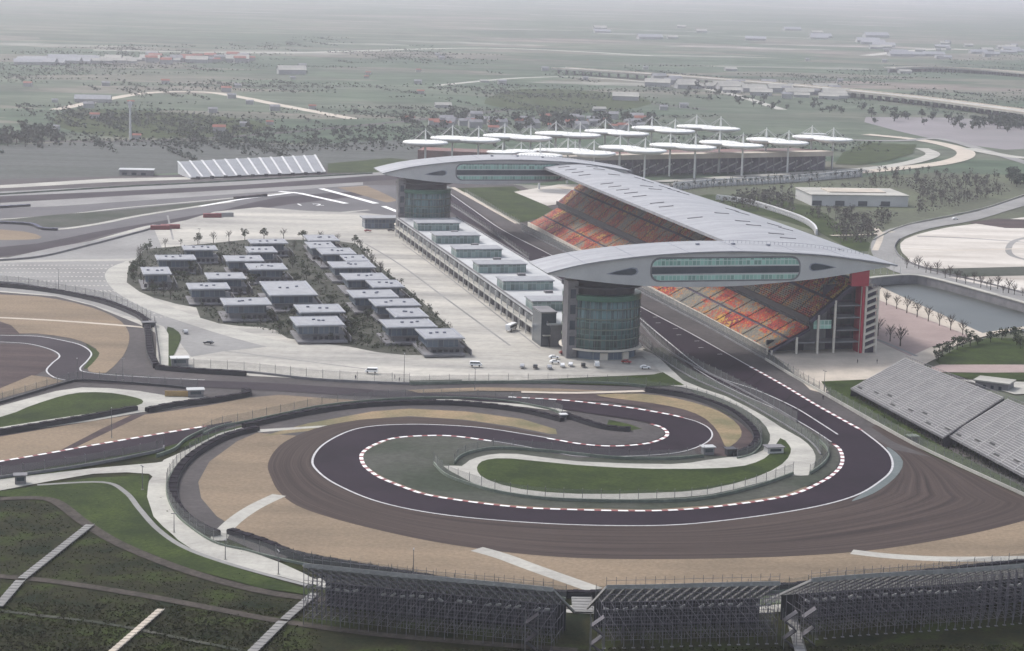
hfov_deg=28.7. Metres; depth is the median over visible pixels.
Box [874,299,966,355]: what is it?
brown plaza
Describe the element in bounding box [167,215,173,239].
apron joint
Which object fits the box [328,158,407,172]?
green field
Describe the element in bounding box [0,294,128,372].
gravel trap
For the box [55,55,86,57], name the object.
works shed
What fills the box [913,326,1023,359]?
garden path
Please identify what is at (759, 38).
farmhouse
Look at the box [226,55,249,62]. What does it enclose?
farmhouse
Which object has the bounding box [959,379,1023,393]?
access road
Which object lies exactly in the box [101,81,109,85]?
farmhouse
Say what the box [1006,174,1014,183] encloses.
distant tree
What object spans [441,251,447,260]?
window
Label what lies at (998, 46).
farmhouse
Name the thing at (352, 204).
runoff asphalt
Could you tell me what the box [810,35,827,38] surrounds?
farmhouse
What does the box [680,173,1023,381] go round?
park ground
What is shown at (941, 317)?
plaza tree
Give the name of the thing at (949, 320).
plaza tree
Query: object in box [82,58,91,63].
works shed
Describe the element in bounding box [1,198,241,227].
grass wedge
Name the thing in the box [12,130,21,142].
distant tree
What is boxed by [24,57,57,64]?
works shed
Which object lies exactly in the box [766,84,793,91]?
farmhouse
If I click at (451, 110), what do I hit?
distant tree
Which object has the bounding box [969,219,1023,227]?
brown field
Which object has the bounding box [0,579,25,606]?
berm stairs
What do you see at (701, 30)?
farmhouse
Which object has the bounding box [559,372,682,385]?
grass strip
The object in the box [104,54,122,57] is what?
works shed
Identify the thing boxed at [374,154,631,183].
wing bridge
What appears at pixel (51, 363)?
track edge line
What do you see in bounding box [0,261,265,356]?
car park paving
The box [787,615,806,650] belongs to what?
berm stairs
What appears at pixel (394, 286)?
paddock pavilion
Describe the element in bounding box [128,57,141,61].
works shed
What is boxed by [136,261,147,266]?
paddock tree
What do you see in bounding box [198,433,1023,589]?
gravel trap
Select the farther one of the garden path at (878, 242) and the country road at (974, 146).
the country road at (974, 146)
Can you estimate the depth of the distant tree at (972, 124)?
2285.53 m
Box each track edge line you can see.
[4,335,199,379]
[12,342,63,379]
[311,424,893,525]
[451,194,750,366]
[496,418,712,456]
[693,367,831,441]
[751,367,861,429]
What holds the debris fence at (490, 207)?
on the asphalt ground at (134, 359)
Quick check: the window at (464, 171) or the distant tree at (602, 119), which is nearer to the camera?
the window at (464, 171)
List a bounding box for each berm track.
[0,496,324,601]
[0,574,577,650]
[1,610,243,650]
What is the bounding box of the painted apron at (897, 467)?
[852,447,902,500]
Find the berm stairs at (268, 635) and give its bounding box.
[247,621,287,650]
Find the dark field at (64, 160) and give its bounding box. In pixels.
[0,139,427,178]
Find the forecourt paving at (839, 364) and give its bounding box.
[768,341,939,391]
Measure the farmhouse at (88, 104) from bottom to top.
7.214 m
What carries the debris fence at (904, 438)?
on the asphalt ground at (134, 359)
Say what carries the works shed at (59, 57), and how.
on the farmland ground at (534, 32)
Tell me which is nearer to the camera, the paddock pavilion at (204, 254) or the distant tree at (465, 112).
the paddock pavilion at (204, 254)
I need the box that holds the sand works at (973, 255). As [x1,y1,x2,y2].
[900,217,1023,268]
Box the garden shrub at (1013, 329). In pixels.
[1009,326,1023,335]
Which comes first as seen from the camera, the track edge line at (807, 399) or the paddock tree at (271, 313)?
the track edge line at (807, 399)
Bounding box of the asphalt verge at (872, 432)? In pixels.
[755,368,929,456]
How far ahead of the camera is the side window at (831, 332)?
918.70 m
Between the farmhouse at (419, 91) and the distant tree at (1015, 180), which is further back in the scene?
the farmhouse at (419, 91)
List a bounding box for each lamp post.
[111,407,112,437]
[277,549,279,574]
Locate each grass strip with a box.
[1,426,240,478]
[167,327,180,365]
[410,379,461,381]
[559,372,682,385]
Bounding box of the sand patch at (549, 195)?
[515,184,578,205]
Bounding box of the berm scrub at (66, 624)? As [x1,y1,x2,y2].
[0,502,1023,650]
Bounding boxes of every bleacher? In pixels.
[177,154,325,178]
[850,356,1004,446]
[948,396,1023,483]
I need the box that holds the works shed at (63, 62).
[57,59,66,64]
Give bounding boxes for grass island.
[0,392,142,426]
[477,438,790,493]
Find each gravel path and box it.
[0,317,142,327]
[211,494,284,540]
[258,425,326,431]
[471,547,601,589]
[521,390,644,393]
[850,549,1023,561]
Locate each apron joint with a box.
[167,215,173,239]
[191,346,364,368]
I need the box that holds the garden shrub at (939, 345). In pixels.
[936,343,948,353]
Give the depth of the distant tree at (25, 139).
1782.93 m
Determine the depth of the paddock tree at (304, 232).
1235.05 m
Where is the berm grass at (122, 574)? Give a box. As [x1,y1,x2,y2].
[1,486,319,648]
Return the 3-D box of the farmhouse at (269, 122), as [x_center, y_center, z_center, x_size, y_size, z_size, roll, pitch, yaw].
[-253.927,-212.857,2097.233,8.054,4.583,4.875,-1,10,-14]
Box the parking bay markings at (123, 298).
[75,291,163,313]
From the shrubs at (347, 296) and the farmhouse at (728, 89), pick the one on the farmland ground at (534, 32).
the farmhouse at (728, 89)
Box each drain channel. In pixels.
[364,243,510,345]
[402,243,539,347]
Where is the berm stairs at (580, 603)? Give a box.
[571,596,593,611]
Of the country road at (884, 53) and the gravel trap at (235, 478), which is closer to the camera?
the gravel trap at (235, 478)
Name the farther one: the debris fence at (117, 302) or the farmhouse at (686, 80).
the farmhouse at (686, 80)
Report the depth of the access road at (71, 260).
1130.41 m
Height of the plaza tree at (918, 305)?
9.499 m
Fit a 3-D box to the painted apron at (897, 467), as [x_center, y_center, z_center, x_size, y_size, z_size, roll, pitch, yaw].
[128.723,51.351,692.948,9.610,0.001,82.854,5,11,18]
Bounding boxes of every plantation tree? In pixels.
[858,224,865,236]
[872,207,880,221]
[930,194,936,206]
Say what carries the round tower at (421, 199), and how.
on the asphalt ground at (134, 359)
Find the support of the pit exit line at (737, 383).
on the race track at (867, 464)
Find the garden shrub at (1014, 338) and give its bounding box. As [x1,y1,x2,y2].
[1012,333,1021,344]
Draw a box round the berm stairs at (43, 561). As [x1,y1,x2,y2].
[18,524,93,578]
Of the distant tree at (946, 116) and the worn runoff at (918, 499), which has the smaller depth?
the worn runoff at (918, 499)
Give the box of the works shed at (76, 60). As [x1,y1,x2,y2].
[63,57,81,63]
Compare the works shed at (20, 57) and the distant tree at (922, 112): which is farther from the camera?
the works shed at (20, 57)
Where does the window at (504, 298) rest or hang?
in the pit building at (520, 290)
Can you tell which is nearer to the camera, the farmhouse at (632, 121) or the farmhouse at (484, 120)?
the farmhouse at (484, 120)
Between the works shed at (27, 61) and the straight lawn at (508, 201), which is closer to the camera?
the straight lawn at (508, 201)
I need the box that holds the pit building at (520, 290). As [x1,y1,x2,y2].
[394,216,563,346]
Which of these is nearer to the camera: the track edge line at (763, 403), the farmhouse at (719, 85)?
the track edge line at (763, 403)
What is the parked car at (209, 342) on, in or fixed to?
on the car park paving at (195, 336)
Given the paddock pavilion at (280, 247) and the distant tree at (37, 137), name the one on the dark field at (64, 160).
the distant tree at (37, 137)
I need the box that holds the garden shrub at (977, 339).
[973,335,982,343]
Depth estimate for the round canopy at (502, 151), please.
1637.01 m
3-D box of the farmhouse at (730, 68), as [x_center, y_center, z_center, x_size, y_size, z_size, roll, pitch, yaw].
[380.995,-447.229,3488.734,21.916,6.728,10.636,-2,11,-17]
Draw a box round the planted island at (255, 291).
[127,240,466,354]
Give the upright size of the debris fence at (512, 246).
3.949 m
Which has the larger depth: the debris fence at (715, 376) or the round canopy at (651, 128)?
the round canopy at (651, 128)
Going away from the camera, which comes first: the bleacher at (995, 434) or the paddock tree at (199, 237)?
the bleacher at (995, 434)
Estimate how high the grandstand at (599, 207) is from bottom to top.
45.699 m
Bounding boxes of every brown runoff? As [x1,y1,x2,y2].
[0,322,19,333]
[0,344,57,387]
[64,414,144,448]
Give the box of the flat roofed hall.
[795,187,909,206]
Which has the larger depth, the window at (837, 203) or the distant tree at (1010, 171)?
the distant tree at (1010, 171)
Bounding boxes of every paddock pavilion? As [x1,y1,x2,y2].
[138,267,177,289]
[155,254,201,273]
[181,245,222,263]
[185,282,235,304]
[204,272,251,293]
[218,297,277,321]
[223,255,264,274]
[245,239,293,256]
[245,246,282,262]
[245,263,293,284]
[257,281,322,312]
[289,316,351,343]
[293,304,351,328]
[303,235,342,251]
[304,242,336,261]
[313,248,356,268]
[325,261,376,282]
[337,273,389,294]
[339,255,375,270]
[346,289,398,313]
[365,280,409,297]
[368,298,426,322]
[376,318,437,344]
[386,307,428,318]
[412,328,471,356]
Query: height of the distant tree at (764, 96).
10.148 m
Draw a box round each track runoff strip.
[0,172,383,195]
[0,182,362,207]
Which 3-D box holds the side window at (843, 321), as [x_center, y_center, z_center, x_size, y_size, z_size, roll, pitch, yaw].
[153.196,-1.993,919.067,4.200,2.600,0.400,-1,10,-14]
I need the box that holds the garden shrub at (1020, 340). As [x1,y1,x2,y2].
[1015,335,1023,348]
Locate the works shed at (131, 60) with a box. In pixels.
[127,59,136,62]
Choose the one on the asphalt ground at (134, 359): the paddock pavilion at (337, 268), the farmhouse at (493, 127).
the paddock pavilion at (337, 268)
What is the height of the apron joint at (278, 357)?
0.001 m
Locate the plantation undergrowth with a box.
[719,173,1009,243]
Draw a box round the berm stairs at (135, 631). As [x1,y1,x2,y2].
[109,608,164,650]
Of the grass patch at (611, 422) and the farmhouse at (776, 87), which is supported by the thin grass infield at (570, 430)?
the grass patch at (611, 422)
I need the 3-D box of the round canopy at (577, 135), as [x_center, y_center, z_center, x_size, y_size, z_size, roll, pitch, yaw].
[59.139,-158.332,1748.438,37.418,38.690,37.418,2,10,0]
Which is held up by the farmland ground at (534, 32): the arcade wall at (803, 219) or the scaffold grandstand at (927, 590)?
the arcade wall at (803, 219)
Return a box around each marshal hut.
[13,472,26,483]
[141,321,156,327]
[170,355,189,365]
[186,387,204,396]
[559,413,567,418]
[699,444,715,454]
[723,446,736,455]
[762,444,785,453]
[905,434,919,442]
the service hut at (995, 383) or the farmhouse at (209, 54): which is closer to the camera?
the service hut at (995, 383)
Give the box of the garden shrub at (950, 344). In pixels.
[943,341,954,352]
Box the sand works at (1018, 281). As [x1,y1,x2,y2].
[949,276,1023,289]
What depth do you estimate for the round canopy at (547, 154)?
1547.89 m
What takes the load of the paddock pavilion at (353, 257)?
on the asphalt ground at (134, 359)
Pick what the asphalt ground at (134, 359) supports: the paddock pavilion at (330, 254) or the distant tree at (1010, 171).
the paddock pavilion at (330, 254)
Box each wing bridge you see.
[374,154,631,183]
[529,240,897,286]
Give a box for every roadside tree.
[915,256,922,268]
[931,260,941,273]
[994,276,1002,288]
[1005,279,1012,292]
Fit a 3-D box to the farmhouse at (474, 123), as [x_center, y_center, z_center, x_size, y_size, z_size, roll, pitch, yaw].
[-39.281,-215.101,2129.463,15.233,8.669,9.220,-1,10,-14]
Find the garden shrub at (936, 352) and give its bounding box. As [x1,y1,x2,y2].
[933,349,943,359]
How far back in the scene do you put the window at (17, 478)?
649.87 m
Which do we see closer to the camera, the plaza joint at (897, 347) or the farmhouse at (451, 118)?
the plaza joint at (897, 347)
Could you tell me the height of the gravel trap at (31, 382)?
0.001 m
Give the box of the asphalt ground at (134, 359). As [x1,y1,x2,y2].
[0,167,1023,593]
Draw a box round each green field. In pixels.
[54,109,269,137]
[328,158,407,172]
[484,89,650,112]
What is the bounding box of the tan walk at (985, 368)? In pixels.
[931,365,1023,372]
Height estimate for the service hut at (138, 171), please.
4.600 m
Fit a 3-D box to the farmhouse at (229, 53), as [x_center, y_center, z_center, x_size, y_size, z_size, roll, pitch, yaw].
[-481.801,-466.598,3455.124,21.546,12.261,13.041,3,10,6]
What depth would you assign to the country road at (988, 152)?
1976.85 m
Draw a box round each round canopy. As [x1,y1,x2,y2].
[403,129,447,157]
[430,125,473,155]
[457,126,500,154]
[483,123,525,149]
[486,142,518,154]
[506,141,536,153]
[509,127,552,149]
[517,142,562,188]
[533,140,558,152]
[534,121,573,147]
[546,137,589,182]
[560,122,600,147]
[572,140,615,161]
[584,119,624,150]
[598,135,640,165]
[607,121,648,144]
[623,137,666,177]
[631,117,670,147]
[649,132,690,175]
[654,118,695,142]
[675,136,716,177]
[676,115,715,144]
[699,130,739,172]
[701,118,740,148]
[722,133,763,175]
[746,128,785,150]
[768,131,808,171]
[792,125,830,148]
[814,128,852,167]
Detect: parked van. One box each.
[365,367,377,372]
[470,361,481,366]
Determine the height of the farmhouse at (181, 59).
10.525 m
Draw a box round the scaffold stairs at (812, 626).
[800,605,816,644]
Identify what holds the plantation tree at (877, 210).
on the farmland ground at (534, 32)
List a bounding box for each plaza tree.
[875,316,885,335]
[883,292,891,304]
[885,323,895,340]
[893,327,907,345]
[901,296,916,312]
[911,299,922,316]
[924,305,933,320]
[936,311,944,325]
[945,314,955,329]
[959,320,970,334]
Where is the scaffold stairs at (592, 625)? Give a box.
[589,613,604,650]
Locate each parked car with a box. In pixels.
[203,340,213,343]
[549,359,559,362]
[621,359,631,362]
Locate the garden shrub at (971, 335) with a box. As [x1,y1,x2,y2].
[964,329,976,345]
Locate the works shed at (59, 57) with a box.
[28,56,61,59]
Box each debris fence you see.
[0,172,372,194]
[0,228,150,260]
[0,276,47,287]
[0,371,197,403]
[0,435,164,478]
[55,282,150,320]
[154,316,160,364]
[156,427,206,457]
[166,420,242,549]
[193,358,408,384]
[202,388,562,434]
[243,540,566,599]
[409,373,646,387]
[433,458,793,502]
[450,204,528,258]
[454,440,703,463]
[465,188,519,223]
[521,222,765,359]
[596,553,1009,599]
[639,333,651,348]
[640,318,797,421]
[642,337,821,454]
[646,379,761,458]
[765,350,1023,495]
[809,432,829,474]
[873,194,1023,239]
[894,238,1023,293]
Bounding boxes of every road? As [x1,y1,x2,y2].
[0,103,707,141]
[0,177,222,187]
[0,387,204,428]
[0,399,564,583]
[8,259,134,260]
[53,91,356,118]
[105,48,651,55]
[105,261,298,348]
[152,324,167,364]
[309,578,780,613]
[441,77,786,109]
[444,351,815,498]
[451,187,518,222]
[557,134,975,188]
[652,148,939,181]
[853,138,1023,163]
[865,49,998,55]
[870,197,1023,300]
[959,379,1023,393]
[962,148,1023,158]
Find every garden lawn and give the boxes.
[936,338,1023,364]
[951,372,1023,379]
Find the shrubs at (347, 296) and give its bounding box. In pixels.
[128,242,463,351]
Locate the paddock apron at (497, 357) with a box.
[0,207,660,381]
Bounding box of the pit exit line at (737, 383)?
[641,319,836,433]
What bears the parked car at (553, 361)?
on the paddock apron at (497, 357)
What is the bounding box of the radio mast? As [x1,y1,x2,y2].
[128,101,131,138]
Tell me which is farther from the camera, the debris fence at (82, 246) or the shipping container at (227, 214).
the shipping container at (227, 214)
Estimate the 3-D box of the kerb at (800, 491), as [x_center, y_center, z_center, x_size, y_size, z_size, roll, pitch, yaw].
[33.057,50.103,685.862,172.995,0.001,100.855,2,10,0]
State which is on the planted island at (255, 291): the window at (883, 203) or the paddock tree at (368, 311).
the paddock tree at (368, 311)
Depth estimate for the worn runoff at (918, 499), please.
626.37 m
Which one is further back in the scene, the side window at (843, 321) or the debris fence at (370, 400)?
the side window at (843, 321)
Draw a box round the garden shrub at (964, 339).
[958,335,968,346]
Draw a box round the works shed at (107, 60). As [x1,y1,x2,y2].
[100,58,112,62]
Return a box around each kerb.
[0,426,205,461]
[359,435,843,510]
[508,396,684,417]
[546,424,668,445]
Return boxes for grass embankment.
[0,446,1023,650]
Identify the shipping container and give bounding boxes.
[150,225,169,229]
[161,224,179,228]
[203,213,221,217]
[215,212,233,216]
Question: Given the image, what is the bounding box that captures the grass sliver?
[84,344,98,368]
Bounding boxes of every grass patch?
[607,420,640,429]
[700,194,869,251]
[821,379,1023,493]
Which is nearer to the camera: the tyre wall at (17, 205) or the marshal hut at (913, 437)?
the marshal hut at (913, 437)
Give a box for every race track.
[0,175,402,201]
[0,192,362,255]
[0,335,425,396]
[0,421,231,474]
[313,195,891,524]
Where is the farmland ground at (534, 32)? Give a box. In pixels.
[0,0,1023,603]
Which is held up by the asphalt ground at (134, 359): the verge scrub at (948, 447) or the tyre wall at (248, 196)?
the tyre wall at (248, 196)
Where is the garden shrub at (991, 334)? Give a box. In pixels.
[986,331,998,341]
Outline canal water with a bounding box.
[880,283,1023,334]
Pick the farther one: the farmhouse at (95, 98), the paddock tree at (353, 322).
the farmhouse at (95, 98)
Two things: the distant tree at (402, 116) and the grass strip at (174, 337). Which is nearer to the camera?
the grass strip at (174, 337)
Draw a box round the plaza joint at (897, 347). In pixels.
[877,339,917,355]
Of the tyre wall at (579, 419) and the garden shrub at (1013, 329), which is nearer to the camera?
the tyre wall at (579, 419)
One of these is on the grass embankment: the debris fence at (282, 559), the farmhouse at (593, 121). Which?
the debris fence at (282, 559)
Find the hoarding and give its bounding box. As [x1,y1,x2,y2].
[165,390,187,396]
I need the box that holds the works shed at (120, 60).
[109,57,126,62]
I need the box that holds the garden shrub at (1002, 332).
[997,327,1008,339]
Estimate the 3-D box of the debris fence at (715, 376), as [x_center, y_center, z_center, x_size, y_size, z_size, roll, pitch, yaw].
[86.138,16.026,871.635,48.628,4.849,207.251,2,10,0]
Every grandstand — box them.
[303,557,574,650]
[418,147,833,174]
[528,164,879,355]
[586,573,780,648]
[764,559,1023,639]
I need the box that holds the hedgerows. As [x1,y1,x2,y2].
[0,37,1023,159]
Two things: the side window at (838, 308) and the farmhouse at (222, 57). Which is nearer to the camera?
the side window at (838, 308)
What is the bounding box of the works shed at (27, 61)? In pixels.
[13,58,41,64]
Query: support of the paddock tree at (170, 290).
on the asphalt ground at (134, 359)
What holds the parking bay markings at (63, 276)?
on the car park paving at (195, 336)
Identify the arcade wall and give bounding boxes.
[673,170,861,189]
[716,195,817,234]
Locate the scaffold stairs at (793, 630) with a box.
[781,608,797,649]
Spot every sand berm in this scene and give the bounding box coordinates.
[903,248,1023,250]
[917,236,1019,241]
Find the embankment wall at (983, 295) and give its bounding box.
[869,274,1023,311]
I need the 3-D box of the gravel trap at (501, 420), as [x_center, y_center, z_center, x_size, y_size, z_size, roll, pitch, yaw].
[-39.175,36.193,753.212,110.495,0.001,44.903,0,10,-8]
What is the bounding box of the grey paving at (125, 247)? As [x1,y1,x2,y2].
[0,229,161,261]
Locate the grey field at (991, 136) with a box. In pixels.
[864,117,1023,149]
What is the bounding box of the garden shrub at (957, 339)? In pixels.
[951,335,962,349]
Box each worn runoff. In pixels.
[268,417,1023,558]
[409,392,752,456]
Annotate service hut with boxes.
[118,168,154,175]
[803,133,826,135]
[973,375,1015,390]
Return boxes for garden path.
[831,231,892,235]
[872,228,883,249]
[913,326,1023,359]
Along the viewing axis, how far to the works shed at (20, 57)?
3157.26 m
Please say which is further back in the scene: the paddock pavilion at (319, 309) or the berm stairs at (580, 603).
the paddock pavilion at (319, 309)
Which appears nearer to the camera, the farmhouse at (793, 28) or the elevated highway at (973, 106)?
the elevated highway at (973, 106)
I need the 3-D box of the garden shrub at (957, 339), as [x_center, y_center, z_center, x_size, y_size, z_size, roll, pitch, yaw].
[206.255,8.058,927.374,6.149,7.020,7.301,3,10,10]
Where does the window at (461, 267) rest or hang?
in the pit building at (520, 290)
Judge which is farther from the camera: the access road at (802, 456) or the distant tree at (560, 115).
the distant tree at (560, 115)
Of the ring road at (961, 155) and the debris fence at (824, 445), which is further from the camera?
the ring road at (961, 155)
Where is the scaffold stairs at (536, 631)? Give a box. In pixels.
[524,611,538,650]
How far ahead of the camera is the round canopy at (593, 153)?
1572.11 m
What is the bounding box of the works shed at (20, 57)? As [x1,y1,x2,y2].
[17,56,46,58]
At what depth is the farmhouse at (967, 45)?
5039.93 m
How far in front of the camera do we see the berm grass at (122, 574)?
557.07 m
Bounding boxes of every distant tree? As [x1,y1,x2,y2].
[2,136,12,145]
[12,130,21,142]
[16,132,23,139]
[17,119,28,126]
[19,135,30,146]
[29,122,43,133]
[30,132,44,144]
[34,127,49,136]
[44,122,56,137]
[49,132,64,143]
[231,125,239,130]
[341,125,347,133]
[365,137,374,144]
[399,113,408,121]
[407,111,415,119]
[439,120,449,127]
[445,105,456,114]
[460,109,470,116]
[474,115,483,119]
[511,111,523,119]
[513,122,522,130]
[522,118,532,130]
[538,112,547,125]
[547,118,561,129]
[548,110,556,118]
[551,110,572,127]
[566,116,576,127]
[572,109,581,114]
[598,115,608,123]
[599,111,611,116]
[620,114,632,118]
[641,115,654,125]
[645,112,656,117]
[760,93,768,100]
[767,102,776,109]
[857,102,866,108]
[867,107,876,117]
[880,105,888,112]
[889,112,898,118]
[918,109,925,117]
[927,112,936,117]
[944,114,952,121]
[970,121,977,128]
[976,120,982,127]
[990,119,1002,128]
[1005,116,1017,122]
[1005,170,1013,178]
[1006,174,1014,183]
[1010,166,1020,172]
[1011,176,1022,186]
[1014,174,1023,184]
[1015,122,1023,126]
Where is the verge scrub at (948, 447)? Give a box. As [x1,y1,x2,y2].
[838,394,1023,490]
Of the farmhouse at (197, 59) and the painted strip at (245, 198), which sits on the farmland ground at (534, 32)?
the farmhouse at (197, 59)
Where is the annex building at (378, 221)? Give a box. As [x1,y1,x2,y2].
[359,215,395,227]
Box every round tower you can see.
[394,178,451,233]
[559,278,641,359]
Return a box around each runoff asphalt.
[0,185,395,246]
[177,405,595,560]
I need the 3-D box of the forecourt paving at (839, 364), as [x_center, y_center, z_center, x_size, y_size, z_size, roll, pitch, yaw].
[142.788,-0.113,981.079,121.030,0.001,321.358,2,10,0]
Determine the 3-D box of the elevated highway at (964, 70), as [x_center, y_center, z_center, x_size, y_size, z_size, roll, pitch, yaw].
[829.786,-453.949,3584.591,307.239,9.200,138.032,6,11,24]
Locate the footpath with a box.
[37,481,306,585]
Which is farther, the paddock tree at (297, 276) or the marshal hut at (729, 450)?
the paddock tree at (297, 276)
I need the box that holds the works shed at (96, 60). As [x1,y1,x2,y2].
[91,58,100,62]
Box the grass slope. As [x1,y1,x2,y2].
[0,476,318,595]
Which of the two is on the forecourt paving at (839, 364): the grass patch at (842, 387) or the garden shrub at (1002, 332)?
the grass patch at (842, 387)
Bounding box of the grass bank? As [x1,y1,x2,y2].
[934,267,1023,275]
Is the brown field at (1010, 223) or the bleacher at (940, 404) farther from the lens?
the brown field at (1010, 223)
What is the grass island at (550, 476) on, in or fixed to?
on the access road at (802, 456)
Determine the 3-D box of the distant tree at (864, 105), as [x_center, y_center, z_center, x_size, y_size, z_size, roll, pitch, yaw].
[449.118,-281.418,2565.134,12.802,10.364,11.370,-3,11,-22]
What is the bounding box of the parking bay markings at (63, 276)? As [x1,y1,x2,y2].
[0,265,121,290]
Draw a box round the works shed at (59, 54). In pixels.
[47,54,76,55]
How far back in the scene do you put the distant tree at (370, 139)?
1896.05 m
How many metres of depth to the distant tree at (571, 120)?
2152.53 m
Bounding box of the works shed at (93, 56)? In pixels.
[87,55,99,57]
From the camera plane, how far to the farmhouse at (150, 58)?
3266.00 m
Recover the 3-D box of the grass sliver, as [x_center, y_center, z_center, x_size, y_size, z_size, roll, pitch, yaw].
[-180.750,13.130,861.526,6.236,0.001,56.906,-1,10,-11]
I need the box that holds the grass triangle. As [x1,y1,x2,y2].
[835,143,916,164]
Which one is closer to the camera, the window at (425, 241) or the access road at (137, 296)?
the access road at (137, 296)
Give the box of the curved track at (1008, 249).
[1005,237,1023,259]
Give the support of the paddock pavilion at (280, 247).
on the asphalt ground at (134, 359)
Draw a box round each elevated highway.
[551,67,1023,117]
[883,66,1023,76]
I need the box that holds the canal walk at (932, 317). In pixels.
[873,286,980,334]
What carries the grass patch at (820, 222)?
on the park ground at (907, 215)
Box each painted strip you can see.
[0,225,149,258]
[5,192,287,218]
[39,201,231,229]
[201,192,296,205]
[278,191,345,203]
[321,188,375,202]
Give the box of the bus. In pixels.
[505,322,516,330]
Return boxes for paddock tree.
[127,272,136,281]
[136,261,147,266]
[143,243,152,252]
[148,284,159,294]
[166,285,173,298]
[178,271,186,277]
[187,260,197,271]
[193,232,202,244]
[240,228,248,239]
[244,276,254,283]
[259,228,268,235]
[265,308,277,318]
[273,319,285,331]
[285,320,292,329]
[288,255,296,267]
[288,308,296,315]
[292,273,301,279]
[297,230,307,235]
[301,270,309,278]
[315,272,322,282]
[325,294,335,299]
[340,304,349,315]
[346,316,359,334]
[346,326,358,335]
[362,308,373,320]
[363,338,371,346]
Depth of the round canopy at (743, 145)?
1682.20 m
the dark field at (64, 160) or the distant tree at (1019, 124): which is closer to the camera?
the dark field at (64, 160)
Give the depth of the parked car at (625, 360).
874.31 m
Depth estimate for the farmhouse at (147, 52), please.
3384.95 m
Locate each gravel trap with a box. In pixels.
[0,229,40,239]
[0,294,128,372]
[0,375,61,398]
[0,395,355,460]
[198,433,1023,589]
[264,409,556,435]
[338,186,395,201]
[409,387,639,392]
[597,394,741,446]
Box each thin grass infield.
[363,347,839,508]
[555,411,665,444]
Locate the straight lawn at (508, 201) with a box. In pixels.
[457,186,551,221]
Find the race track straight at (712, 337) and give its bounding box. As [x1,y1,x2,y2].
[448,186,865,426]
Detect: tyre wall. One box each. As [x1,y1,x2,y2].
[0,204,30,207]
[0,221,57,230]
[0,283,159,367]
[0,405,137,434]
[145,387,251,412]
[155,364,246,375]
[168,425,259,536]
[226,528,566,597]
[233,194,266,198]
[241,399,564,427]
[561,412,630,431]
[567,559,1023,598]
[645,387,759,455]
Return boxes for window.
[16,477,23,480]
[174,360,185,362]
[191,391,200,394]
[424,170,446,175]
[424,239,430,247]
[432,245,438,253]
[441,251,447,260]
[450,257,457,266]
[455,163,560,180]
[459,264,467,273]
[469,271,477,281]
[479,278,487,288]
[491,286,499,296]
[502,294,511,305]
[514,303,523,314]
[526,311,532,320]
[607,267,638,275]
[650,256,800,281]
[809,263,836,270]
[812,201,821,204]
[830,330,838,335]
[831,318,839,323]
[832,306,840,311]
[835,201,844,205]
[840,331,848,335]
[841,318,849,323]
[842,294,851,299]
[842,306,850,311]
[858,201,866,205]
[881,201,889,205]
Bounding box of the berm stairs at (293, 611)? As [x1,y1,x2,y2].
[280,593,319,619]
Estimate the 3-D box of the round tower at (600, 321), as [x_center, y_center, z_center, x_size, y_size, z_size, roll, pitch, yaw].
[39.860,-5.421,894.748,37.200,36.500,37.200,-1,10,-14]
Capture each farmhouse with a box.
[23,81,32,86]
[74,94,111,102]
[83,101,94,107]
[89,112,99,117]
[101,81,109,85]
[132,133,141,138]
[139,54,161,61]
[145,51,158,54]
[145,55,157,62]
[148,53,162,56]
[160,57,172,64]
[161,79,169,83]
[169,57,180,61]
[172,56,182,61]
[185,56,207,62]
[204,53,216,56]
[208,107,217,112]
[212,58,220,62]
[212,124,225,131]
[213,54,224,60]
[221,86,231,91]
[226,51,238,54]
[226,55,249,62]
[227,93,236,98]
[233,56,245,62]
[234,83,241,87]
[239,121,247,126]
[266,120,273,124]
[269,104,280,110]
[276,65,306,74]
[308,104,316,108]
[414,79,421,83]
[417,89,424,93]
[428,118,439,124]
[434,102,451,107]
[434,120,446,126]
[438,115,453,118]
[440,121,451,127]
[445,117,457,123]
[458,118,470,125]
[468,111,482,116]
[468,119,482,127]
[482,116,486,123]
[488,125,499,131]
[496,119,507,126]
[497,79,506,84]
[514,118,522,123]
[523,120,537,127]
[541,66,548,70]
[564,119,577,126]
[573,121,588,128]
[575,115,584,120]
[588,119,600,125]
[592,106,606,110]
[593,25,606,28]
[593,29,610,32]
[606,111,618,118]
[612,92,638,100]
[616,123,627,129]
[629,118,641,125]
[634,115,646,122]
[636,34,662,39]
[644,78,670,86]
[651,73,666,78]
[659,105,667,109]
[663,77,675,84]
[666,35,677,38]
[668,76,682,79]
[673,81,700,88]
[676,79,695,80]
[679,102,688,107]
[695,29,706,32]
[704,83,713,88]
[712,81,738,87]
[716,82,743,90]
[722,87,740,92]
[724,67,736,70]
[741,84,766,91]
[745,36,765,40]
[750,88,772,95]
[761,79,775,81]
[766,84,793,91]
[781,92,792,98]
[782,88,809,95]
[783,27,800,30]
[793,92,809,97]
[808,88,813,94]
[809,33,831,37]
[810,30,822,32]
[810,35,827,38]
[811,83,837,85]
[814,88,820,94]
[818,92,838,99]
[821,88,850,97]
[839,93,848,98]
[855,37,879,41]
[860,39,885,43]
[862,32,888,37]
[869,45,882,48]
[872,42,895,46]
[887,51,914,56]
[890,49,907,50]
[897,69,911,73]
[914,52,923,55]
[915,48,925,50]
[922,51,944,55]
[934,44,949,47]
[934,55,951,58]
[936,55,943,58]
[963,43,973,46]
[968,49,987,53]
[980,47,993,51]
[982,51,999,54]
[982,52,990,56]
[996,45,1009,48]
[999,49,1016,53]
[1001,46,1020,49]

